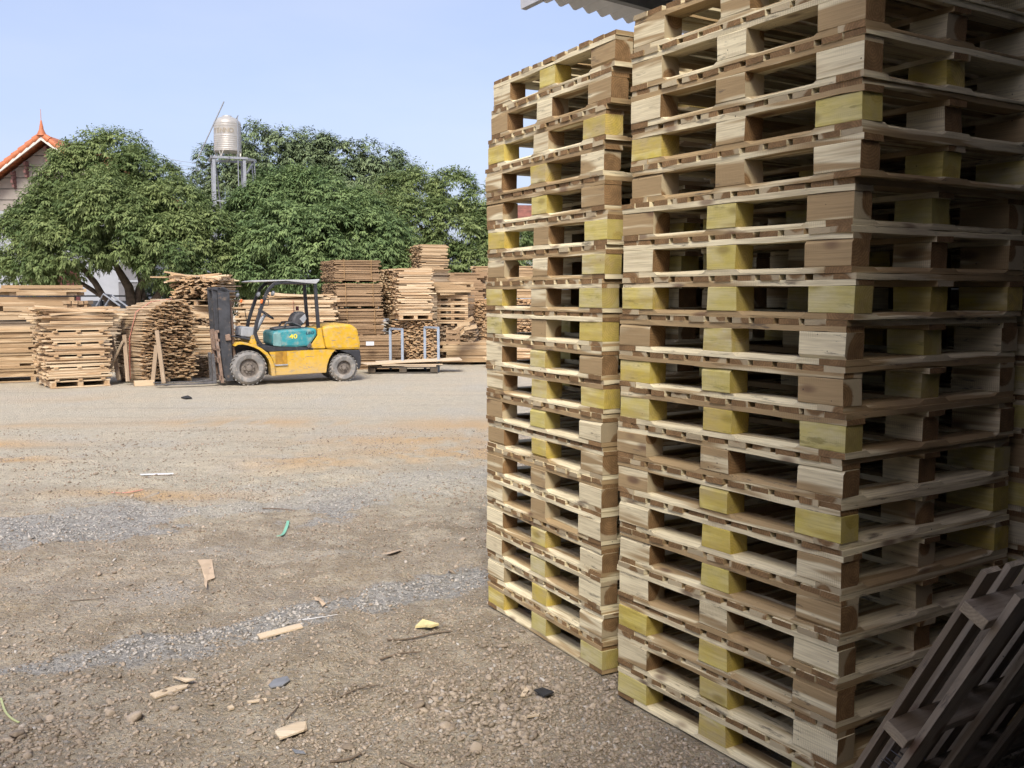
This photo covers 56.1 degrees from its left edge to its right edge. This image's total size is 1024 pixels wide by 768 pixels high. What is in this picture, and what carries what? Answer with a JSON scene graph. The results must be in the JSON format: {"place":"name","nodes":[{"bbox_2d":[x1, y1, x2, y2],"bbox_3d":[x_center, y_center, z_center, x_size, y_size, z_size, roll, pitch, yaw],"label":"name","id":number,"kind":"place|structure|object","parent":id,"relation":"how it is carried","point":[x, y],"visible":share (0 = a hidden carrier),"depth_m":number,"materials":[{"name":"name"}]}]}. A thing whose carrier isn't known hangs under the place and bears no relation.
{"place":"outdoors","nodes":[
{"label":"outdoors","id":0,"kind":"place"},
{"bbox_2d":[0,0,683,286],"label":"sky","id":1,"kind":"structure","parent":0,"point":[419,77],"materials":[{"name":"blue"}]},
{"bbox_2d":[437,307,472,312],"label":"pallet","id":2,"kind":"object","parent":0,"point":[451,309],"visible":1,"depth_m":23.77,"materials":[{"name":"brown wood"}]},
{"bbox_2d":[437,301,473,306],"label":"pallet","id":3,"kind":"object","parent":2,"relation":"on","point":[451,303],"visible":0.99,"depth_m":23.75,"materials":[{"name":"brown wood"}]},
{"bbox_2d":[437,295,474,300],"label":"pallet","id":4,"kind":"object","parent":3,"relation":"on","point":[451,297],"visible":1,"depth_m":23.74,"materials":[{"name":"brown wood"}]},
{"bbox_2d":[430,282,474,294],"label":"beam stack","id":5,"kind":"object","parent":4,"relation":"on","point":[452,288],"visible":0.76,"depth_m":23.53,"materials":[{"name":"brown wood"}]},
{"bbox_2d":[0,299,1023,767],"bbox_3d":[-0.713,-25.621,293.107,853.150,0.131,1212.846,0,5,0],"label":"ground","id":6,"kind":"structure","parent":0,"point":[380,407],"depth_m":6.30,"materials":[{"name":"gravel"}]},
{"bbox_2d":[0,375,36,382],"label":"base pallet","id":7,"kind":"object","parent":6,"relation":"on","point":[21,377],"visible":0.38,"depth_m":19.12,"materials":[{"name":"brown wood"}]},
{"bbox_2d":[0,325,38,375],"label":"plank stack","id":8,"kind":"object","parent":7,"relation":"on","point":[16,351],"visible":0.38,"depth_m":18.97,"materials":[{"name":"wood"}]},
{"bbox_2d":[0,320,42,353],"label":"plank stack","id":9,"kind":"object","parent":6,"relation":"on","point":[11,322],"visible":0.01,"depth_m":21.76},
{"bbox_2d":[0,297,75,319],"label":"beam stack","id":10,"kind":"object","parent":9,"relation":"on","point":[11,308],"visible":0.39,"depth_m":21.69,"materials":[{"name":"brown wood"}]},
{"bbox_2d":[0,285,85,295],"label":"beam stack","id":11,"kind":"object","parent":10,"relation":"on","point":[40,290],"visible":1,"depth_m":21.77,"materials":[{"name":"brown wood"}]},
{"bbox_2d":[39,377,109,388],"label":"base pallet","id":12,"kind":"object","parent":6,"relation":"on","point":[51,384],"visible":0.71,"depth_m":18.15,"materials":[{"name":"brown wood"}]},
{"bbox_2d":[32,366,114,381],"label":"plank stack","id":13,"kind":"object","parent":12,"relation":"on","point":[49,373],"visible":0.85,"depth_m":18.00,"materials":[{"name":"wood"}]},
{"bbox_2d":[31,353,111,368],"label":"plank stack","id":14,"kind":"object","parent":13,"relation":"on","point":[41,360],"visible":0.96,"depth_m":18.00,"materials":[{"name":"wood"}]},
{"bbox_2d":[31,342,113,356],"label":"plank stack","id":15,"kind":"object","parent":14,"relation":"on","point":[72,349],"visible":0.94,"depth_m":17.95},
{"bbox_2d":[30,330,111,344],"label":"plank stack","id":16,"kind":"object","parent":15,"relation":"on","point":[60,336],"visible":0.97,"depth_m":17.93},
{"bbox_2d":[30,320,114,332],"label":"plank stack","id":17,"kind":"object","parent":16,"relation":"on","point":[79,326],"visible":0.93,"depth_m":17.92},
{"bbox_2d":[18,305,127,321],"bbox_3d":[-8.403,-1.353,18.355,1.827,0.324,1.247,-4,6,-34],"label":"plank heap","id":18,"kind":"object","parent":17,"relation":"on","point":[45,313],"visible":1,"depth_m":17.96,"materials":[{"name":"wood"}]},
{"bbox_2d":[0,109,177,300],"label":"gabled house","id":19,"kind":"structure","parent":6,"relation":"on","point":[15,174],"depth_m":40.13,"materials":[{"name":"beige"}]},
{"bbox_2d":[0,123,242,306],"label":"longan tree","id":20,"kind":"object","parent":6,"relation":"on","point":[73,210],"visible":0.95,"depth_m":25.68,"materials":[{"name":"green plant"}]},
{"bbox_2d":[121,376,192,381],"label":"base pallet","id":21,"kind":"object","parent":6,"relation":"on","point":[168,379],"visible":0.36,"depth_m":19.09,"materials":[{"name":"brown wood"}]},
{"bbox_2d":[115,299,199,379],"bbox_3d":[-7.100,-0.893,19.169,1.536,1.607,1.272,5,7,44],"label":"plank bundle","id":22,"kind":"object","parent":21,"relation":"on","point":[170,320],"visible":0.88,"depth_m":18.78,"materials":[{"name":"brown wood"}]},
{"bbox_2d":[190,355,218,377],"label":"plank stack","id":23,"kind":"object","parent":6,"relation":"on","point":[203,366],"visible":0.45,"depth_m":20.11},
{"bbox_2d":[184,325,211,355],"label":"plank stack","id":24,"kind":"object","parent":23,"relation":"on","point":[203,340],"visible":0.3,"depth_m":20.34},
{"bbox_2d":[190,317,209,325],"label":"plank stack","id":25,"kind":"object","parent":24,"relation":"on","point":[203,321],"visible":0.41,"depth_m":20.42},
{"bbox_2d":[189,306,208,317],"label":"plank stack","id":26,"kind":"object","parent":25,"relation":"on","point":[201,311],"visible":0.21,"depth_m":20.53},
{"bbox_2d":[185,300,234,305],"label":"base pallet","id":27,"kind":"object","parent":26,"relation":"on","point":[199,303],"visible":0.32,"depth_m":20.55,"materials":[{"name":"brown wood"}]},
{"bbox_2d":[168,276,240,299],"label":"plank stack","id":28,"kind":"object","parent":27,"relation":"on","point":[194,289],"visible":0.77,"depth_m":20.36,"materials":[{"name":"brown wood"}]},
{"bbox_2d":[150,271,239,283],"bbox_3d":[-6.850,-2.295,20.749,1.793,0.274,1.072,0,5,0],"label":"plank heap","id":29,"kind":"object","parent":28,"relation":"on","point":[208,276],"visible":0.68,"depth_m":20.50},
{"bbox_2d":[184,140,248,272],"bbox_3d":[-12.084,-6.462,40.540,3.872,7.571,2.836,0,5,0],"label":"distant tree","id":30,"kind":"object","parent":6,"relation":"on","point":[197,176],"visible":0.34,"depth_m":39.69,"materials":[{"name":"green plant"}]},
{"bbox_2d":[209,155,255,237],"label":"water tower","id":31,"kind":"structure","parent":6,"relation":"on","point":[214,174],"depth_m":36.10,"materials":[{"name":"metal"}]},
{"bbox_2d":[213,115,241,185],"bbox_3d":[-10.746,-8.152,36.380,1.032,3.976,1.074,-2,6,-20],"label":"water tank","id":32,"kind":"object","parent":31,"relation":"on","point":[227,133],"visible":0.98,"depth_m":35.88,"materials":[{"name":"silver metal"}]},
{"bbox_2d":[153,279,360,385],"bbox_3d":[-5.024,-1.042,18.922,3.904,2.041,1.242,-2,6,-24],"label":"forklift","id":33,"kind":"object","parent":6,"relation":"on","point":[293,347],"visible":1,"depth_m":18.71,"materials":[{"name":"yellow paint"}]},
{"bbox_2d":[134,267,381,320],"bbox_3d":[-7.344,-2.980,31.597,10.658,2.295,2.818,0,5,0],"label":"hedge","id":34,"kind":"object","parent":6,"relation":"on","point":[165,296],"visible":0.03,"depth_m":30.98,"materials":[{"name":"green plant"}]},
{"bbox_2d":[219,116,351,209],"bbox_3d":[-9.484,-6.953,40.396,5.701,8.574,3.222,0,5,0],"label":"distant tree","id":35,"kind":"object","parent":6,"relation":"on","point":[303,151],"visible":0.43,"depth_m":39.62,"materials":[{"name":"green plant"}]},
{"bbox_2d":[232,300,339,351],"bbox_3d":[-5.045,-1.088,21.617,2.444,1.614,1.151,-1,5,-13],"label":"plank stack","id":36,"kind":"object","parent":6,"relation":"on","point":[278,311],"visible":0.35,"depth_m":21.08,"materials":[{"name":"wood"}]},
{"bbox_2d":[263,292,339,299],"bbox_3d":[-4.745,-1.947,21.638,1.702,0.251,1.004,-1,5,-11],"label":"plank heap","id":37,"kind":"object","parent":36,"relation":"on","point":[279,296],"visible":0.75,"depth_m":21.40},
{"bbox_2d":[275,721,306,739],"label":"wood scrap","id":38,"kind":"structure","parent":6,"relation":"on","point":[289,730],"depth_m":3.79,"materials":[{"name":"brown wood"}]},
{"bbox_2d":[205,159,421,299],"bbox_3d":[-5.580,-3.770,28.101,6.394,5.620,5.769,0,5,0],"label":"mango tree","id":39,"kind":"object","parent":6,"relation":"on","point":[288,229],"visible":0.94,"depth_m":26.50,"materials":[{"name":"green plant"}]},
{"bbox_2d":[323,134,429,237],"bbox_3d":[-5.897,-6.542,40.562,5.618,7.720,3.044,0,5,0],"label":"distant tree","id":40,"kind":"object","parent":6,"relation":"on","point":[361,165],"visible":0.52,"depth_m":39.74,"materials":[{"name":"green plant"}]},
{"bbox_2d":[357,334,404,368],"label":"plank stack","id":41,"kind":"object","parent":6,"relation":"on","point":[378,350],"visible":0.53,"depth_m":22.30,"materials":[{"name":"wood"}]},
{"bbox_2d":[335,308,384,335],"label":"plank stack","id":42,"kind":"object","parent":41,"relation":"on","point":[365,320],"visible":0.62,"depth_m":22.53,"materials":[{"name":"wood"}]},
{"bbox_2d":[322,282,382,307],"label":"plank stack","id":43,"kind":"object","parent":42,"relation":"on","point":[356,295],"visible":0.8,"depth_m":22.46,"materials":[{"name":"wood"}]},
{"bbox_2d":[319,260,380,282],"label":"plank stack","id":44,"kind":"object","parent":43,"relation":"on","point":[358,271],"visible":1,"depth_m":22.43,"materials":[{"name":"wood"}]},
{"bbox_2d":[368,365,437,373],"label":"dark pallet","id":45,"kind":"object","parent":6,"relation":"on","point":[372,370],"visible":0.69,"depth_m":21.11,"materials":[{"name":"brown wood"}]},
{"bbox_2d":[384,319,436,359],"bbox_3d":[-2.497,-1.019,23.594,1.182,1.125,1.698,-1,6,-14],"label":"plank stack","id":46,"kind":"object","parent":6,"relation":"on","point":[413,340],"visible":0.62,"depth_m":22.97,"materials":[{"name":"brown wood"}]},
{"bbox_2d":[382,314,432,319],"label":"base pallet","id":47,"kind":"object","parent":46,"relation":"on","point":[411,316],"visible":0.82,"depth_m":22.89,"materials":[{"name":"brown wood"}]},
{"bbox_2d":[378,268,435,314],"bbox_3d":[-2.613,-2.255,23.427,1.068,1.090,1.684,-2,6,-24],"label":"plank stack","id":48,"kind":"object","parent":47,"relation":"on","point":[406,291],"visible":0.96,"depth_m":22.74,"materials":[{"name":"wood"}]},
{"bbox_2d":[430,273,450,323],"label":"plank stack","id":49,"kind":"object","parent":6,"relation":"on","point":[439,277],"visible":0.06,"depth_m":26.31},
{"bbox_2d":[406,244,450,272],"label":"plank stack","id":50,"kind":"object","parent":49,"relation":"on","point":[428,256],"visible":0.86,"depth_m":26.19,"materials":[{"name":"wood"}]},
{"bbox_2d":[363,164,533,298],"bbox_3d":[-1.892,-4.326,32.190,7.351,6.116,4.170,0,5,0],"label":"dense tree","id":51,"kind":"object","parent":6,"relation":"on","point":[438,207],"visible":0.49,"depth_m":31.43,"materials":[{"name":"green plant"}]},
{"bbox_2d":[435,324,478,363],"bbox_3d":[-1.417,-1.033,24.514,1.132,0.983,1.458,0,5,0],"label":"plank stack","id":52,"kind":"object","parent":6,"relation":"on","point":[470,335],"visible":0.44,"depth_m":23.92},
{"bbox_2d":[447,273,487,339],"bbox_3d":[-1.165,-1.875,26.306,1.264,2.313,1.521,0,5,-3],"label":"plank stack","id":53,"kind":"object","parent":6,"relation":"on","point":[479,285],"visible":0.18,"depth_m":25.53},
{"bbox_2d":[440,340,519,361],"bbox_3d":[-0.512,-0.844,24.355,2.640,0.502,1.195,0,5,-1],"label":"beam stack","id":54,"kind":"object","parent":6,"relation":"on","point":[469,351],"visible":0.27,"depth_m":23.77,"materials":[{"name":"brown wood"}]},
{"bbox_2d":[468,299,530,339],"bbox_3d":[-0.125,-1.485,25.876,2.124,1.629,1.717,0,5,-1],"label":"plank stack","id":55,"kind":"object","parent":6,"relation":"on","point":[480,322],"visible":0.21,"depth_m":25.16,"materials":[{"name":"brown wood"}]},
{"bbox_2d":[470,266,532,297],"bbox_3d":[-0.197,-2.865,27.068,1.977,0.884,1.603,0,5,-2],"label":"plank stack","id":56,"kind":"object","parent":55,"relation":"on","point":[525,271],"visible":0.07,"depth_m":26.30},
{"bbox_2d":[487,578,618,674],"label":"wooden pallet","id":57,"kind":"object","parent":6,"relation":"on","point":[596,655],"visible":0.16,"depth_m":4.81,"materials":[{"name":"brown wood"}]},
{"bbox_2d":[488,552,619,642],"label":"wooden pallet","id":58,"kind":"object","parent":57,"relation":"on","point":[601,626],"visible":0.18,"depth_m":4.81,"materials":[{"name":"brown wood"}]},
{"bbox_2d":[486,525,619,609],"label":"wooden pallet","id":59,"kind":"object","parent":58,"relation":"on","point":[596,592],"visible":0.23,"depth_m":4.80,"materials":[{"name":"brown wood"}]},
{"bbox_2d":[487,498,620,577],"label":"wooden pallet","id":60,"kind":"object","parent":59,"relation":"on","point":[599,561],"visible":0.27,"depth_m":4.79,"materials":[{"name":"brown wood"}]},
{"bbox_2d":[487,472,667,545],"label":"wooden pallet","id":61,"kind":"object","parent":60,"relation":"on","point":[597,528],"visible":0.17,"depth_m":4.77,"materials":[{"name":"brown wood"}]},
{"bbox_2d":[487,445,673,512],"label":"wooden pallet","id":62,"kind":"object","parent":61,"relation":"on","point":[597,495],"visible":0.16,"depth_m":4.76,"materials":[{"name":"brown wood"}]},
{"bbox_2d":[488,416,690,479],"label":"wooden pallet","id":63,"kind":"object","parent":62,"relation":"on","point":[600,463],"visible":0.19,"depth_m":4.75,"materials":[{"name":"brown wood"}]},
{"bbox_2d":[486,389,698,446],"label":"wooden pallet","id":64,"kind":"object","parent":63,"relation":"on","point":[598,429],"visible":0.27,"depth_m":4.73,"materials":[{"name":"brown wood"}]},
{"bbox_2d":[486,363,698,413],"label":"wooden pallet","id":65,"kind":"object","parent":64,"relation":"on","point":[601,396],"visible":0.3,"depth_m":4.71,"materials":[{"name":"brown wood"}]},
{"bbox_2d":[486,336,757,379],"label":"wooden pallet","id":66,"kind":"object","parent":65,"relation":"on","point":[598,363],"visible":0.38,"depth_m":4.68,"materials":[{"name":"brown wood"}]},
{"bbox_2d":[486,310,764,346],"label":"wooden pallet","id":67,"kind":"object","parent":66,"relation":"on","point":[596,329],"visible":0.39,"depth_m":4.67,"materials":[{"name":"brown wood"}]},
{"bbox_2d":[485,279,766,312],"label":"wooden pallet","id":68,"kind":"object","parent":67,"relation":"on","point":[592,295],"visible":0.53,"depth_m":4.66,"materials":[{"name":"brown wood"}]},
{"bbox_2d":[487,244,770,281],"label":"wooden pallet","id":69,"kind":"object","parent":68,"relation":"on","point":[605,261],"visible":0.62,"depth_m":4.62,"materials":[{"name":"brown wood"}]},
{"bbox_2d":[487,210,768,253],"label":"wooden pallet","id":70,"kind":"object","parent":69,"relation":"on","point":[603,227],"visible":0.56,"depth_m":4.60,"materials":[{"name":"brown wood"}]},
{"bbox_2d":[486,175,713,225],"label":"wooden pallet","id":71,"kind":"object","parent":70,"relation":"on","point":[604,192],"visible":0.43,"depth_m":4.61,"materials":[{"name":"brown wood"}]},
{"bbox_2d":[485,139,709,197],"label":"wooden pallet","id":72,"kind":"object","parent":71,"relation":"on","point":[602,157],"visible":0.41,"depth_m":4.59,"materials":[{"name":"brown wood"}]},
{"bbox_2d":[488,104,710,168],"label":"wooden pallet","id":73,"kind":"object","parent":72,"relation":"on","point":[606,122],"visible":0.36,"depth_m":4.58,"materials":[{"name":"brown wood"}]},
{"bbox_2d":[491,67,705,139],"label":"wooden pallet","id":74,"kind":"object","parent":73,"relation":"on","point":[611,85],"visible":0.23,"depth_m":4.54,"materials":[{"name":"brown wood"}]},
{"bbox_2d":[493,29,693,109],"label":"wooden pallet","id":75,"kind":"object","parent":74,"relation":"on","point":[614,48],"visible":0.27,"depth_m":4.52,"materials":[{"name":"brown wood"}]},
{"bbox_2d":[520,0,688,33],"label":"timber shed","id":76,"kind":"structure","parent":6,"relation":"on","point":[627,11],"depth_m":7.54,"materials":[{"name":"paint"}]},
{"bbox_2d":[618,660,880,767],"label":"wooden pallet","id":77,"kind":"object","parent":6,"relation":"on","point":[718,731],"visible":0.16,"depth_m":3.70,"materials":[{"name":"brown wood"}]},
{"bbox_2d":[618,626,912,767],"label":"wooden pallet","id":78,"kind":"object","parent":77,"relation":"on","point":[825,744],"visible":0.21,"depth_m":3.58,"materials":[{"name":"brown wood"}]},
{"bbox_2d":[618,591,973,728],"bbox_3d":[1.173,0.998,3.906,0.980,0.152,1.150,-3,6,-32],"label":"wooden pallet","id":79,"kind":"object","parent":78,"relation":"on","point":[828,703],"visible":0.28,"depth_m":3.51,"materials":[{"name":"brown wood"}]},
{"bbox_2d":[617,556,979,684],"bbox_3d":[1.171,0.849,3.896,0.979,0.152,1.150,-3,6,-33],"label":"wooden pallet","id":80,"kind":"object","parent":79,"relation":"on","point":[830,659],"visible":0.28,"depth_m":3.48,"materials":[{"name":"brown wood"}]},
{"bbox_2d":[619,521,1007,639],"bbox_3d":[1.175,0.699,3.882,0.980,0.152,1.148,-3,6,-33],"label":"wooden pallet","id":81,"kind":"object","parent":80,"relation":"on","point":[832,615],"visible":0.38,"depth_m":3.51,"materials":[{"name":"brown wood"}]},
{"bbox_2d":[619,485,1009,595],"bbox_3d":[1.175,0.549,3.873,0.980,0.152,1.148,-3,6,-33],"label":"wooden pallet","id":82,"kind":"object","parent":81,"relation":"on","point":[831,570],"visible":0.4,"depth_m":3.54,"materials":[{"name":"brown wood"}]},
{"bbox_2d":[617,451,1008,549],"bbox_3d":[1.166,0.400,3.862,0.978,0.152,1.148,-3,6,-33],"label":"wooden pallet","id":83,"kind":"object","parent":82,"relation":"on","point":[828,524],"visible":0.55,"depth_m":3.54,"materials":[{"name":"brown wood"}]},
{"bbox_2d":[617,413,1010,504],"bbox_3d":[1.166,0.250,3.851,0.981,0.152,1.150,-3,6,-33],"label":"wooden pallet","id":84,"kind":"object","parent":83,"relation":"on","point":[828,479],"visible":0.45,"depth_m":3.53,"materials":[{"name":"brown wood"}]},
{"bbox_2d":[620,377,1014,459],"bbox_3d":[1.172,0.102,3.825,0.984,0.152,1.150,-3,6,-33],"label":"wooden pallet","id":85,"kind":"object","parent":84,"relation":"on","point":[832,435],"visible":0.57,"depth_m":3.50,"materials":[{"name":"brown wood"}]},
{"bbox_2d":[619,345,1014,413],"bbox_3d":[1.168,-0.048,3.816,0.978,0.152,1.148,-3,6,-32],"label":"wooden pallet","id":86,"kind":"object","parent":85,"relation":"on","point":[836,389],"visible":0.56,"depth_m":3.50,"materials":[{"name":"brown wood"}]},
{"bbox_2d":[619,314,1017,366],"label":"wooden pallet","id":87,"kind":"object","parent":86,"relation":"on","point":[843,343],"visible":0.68,"depth_m":3.49,"materials":[{"name":"brown wood"}]},
{"bbox_2d":[622,272,1022,319],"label":"wooden pallet","id":88,"kind":"object","parent":87,"relation":"on","point":[853,296],"visible":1,"depth_m":3.46,"materials":[{"name":"brown wood"}]},
{"bbox_2d":[623,225,1023,277],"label":"wooden pallet","id":89,"kind":"object","parent":88,"relation":"on","point":[854,248],"visible":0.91,"depth_m":3.45,"materials":[{"name":"brown wood"}]},
{"bbox_2d":[621,177,1023,241],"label":"wooden pallet","id":90,"kind":"object","parent":89,"relation":"on","point":[860,201],"visible":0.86,"depth_m":3.45,"materials":[{"name":"brown wood"}]},
{"bbox_2d":[630,126,1023,203],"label":"wooden pallet","id":91,"kind":"object","parent":90,"relation":"on","point":[879,153],"visible":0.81,"depth_m":3.35,"materials":[{"name":"brown wood"}]},
{"bbox_2d":[631,77,1023,166],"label":"wooden pallet","id":92,"kind":"object","parent":91,"relation":"on","point":[856,102],"visible":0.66,"depth_m":3.35,"materials":[{"name":"brown wood"}]},
{"bbox_2d":[631,26,1023,129],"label":"wooden pallet","id":93,"kind":"object","parent":92,"relation":"on","point":[877,54],"visible":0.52,"depth_m":3.32,"materials":[{"name":"brown wood"}]},
{"bbox_2d":[630,0,1023,91],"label":"wooden pallet","id":94,"kind":"object","parent":93,"relation":"on","point":[958,23],"visible":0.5,"depth_m":3.35,"materials":[{"name":"brown wood"}]},
{"bbox_2d":[634,0,1023,52],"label":"wooden pallet","id":95,"kind":"object","parent":94,"relation":"on","point":[662,24],"visible":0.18,"depth_m":3.70,"materials":[{"name":"brown wood"}]},
{"bbox_2d":[852,559,1023,767],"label":"old pallet","id":96,"kind":"object","parent":6,"relation":"on","point":[961,713],"visible":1,"depth_m":2.86,"materials":[{"name":"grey wood"}]},
{"bbox_2d":[1007,548,1023,585],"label":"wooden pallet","id":97,"kind":"object","parent":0,"point":[1013,554],"visible":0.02,"depth_m":3.72,"materials":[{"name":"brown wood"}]},
{"bbox_2d":[1007,509,1023,550],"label":"wooden pallet","id":98,"kind":"object","parent":97,"relation":"on","point":[1016,533],"visible":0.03,"depth_m":3.70,"materials":[{"name":"brown wood"}]},
{"bbox_2d":[938,450,1023,511],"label":"wooden pallet","id":99,"kind":"object","parent":98,"relation":"on","point":[1015,485],"visible":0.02,"depth_m":3.70,"materials":[{"name":"brown wood"}]},
{"bbox_2d":[936,410,1023,472],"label":"wooden pallet","id":100,"kind":"object","parent":99,"relation":"on","point":[1016,445],"visible":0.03,"depth_m":3.70,"materials":[{"name":"brown wood"}]},
{"bbox_2d":[939,370,1023,433],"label":"wooden pallet","id":101,"kind":"object","parent":100,"relation":"on","point":[1018,404],"visible":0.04,"depth_m":3.69,"materials":[{"name":"brown wood"}]},
{"bbox_2d":[939,355,1023,394],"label":"wooden pallet","id":102,"kind":"object","parent":101,"relation":"on","point":[1018,376],"visible":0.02,"depth_m":3.68,"materials":[{"name":"brown wood"}]},
{"bbox_2d":[941,316,1023,355],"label":"wooden pallet","id":103,"kind":"object","parent":102,"relation":"on","point":[947,337],"visible":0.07,"depth_m":3.67,"materials":[{"name":"brown wood"}]},
{"bbox_2d":[947,276,1023,315],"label":"wooden pallet","id":104,"kind":"object","parent":103,"relation":"on","point":[953,298],"visible":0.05,"depth_m":4.35,"materials":[{"name":"brown wood"}]},
{"bbox_2d":[946,249,1023,275],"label":"wooden pallet","id":105,"kind":"object","parent":104,"relation":"on","point":[953,258],"visible":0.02,"depth_m":4.35,"materials":[{"name":"brown wood"}]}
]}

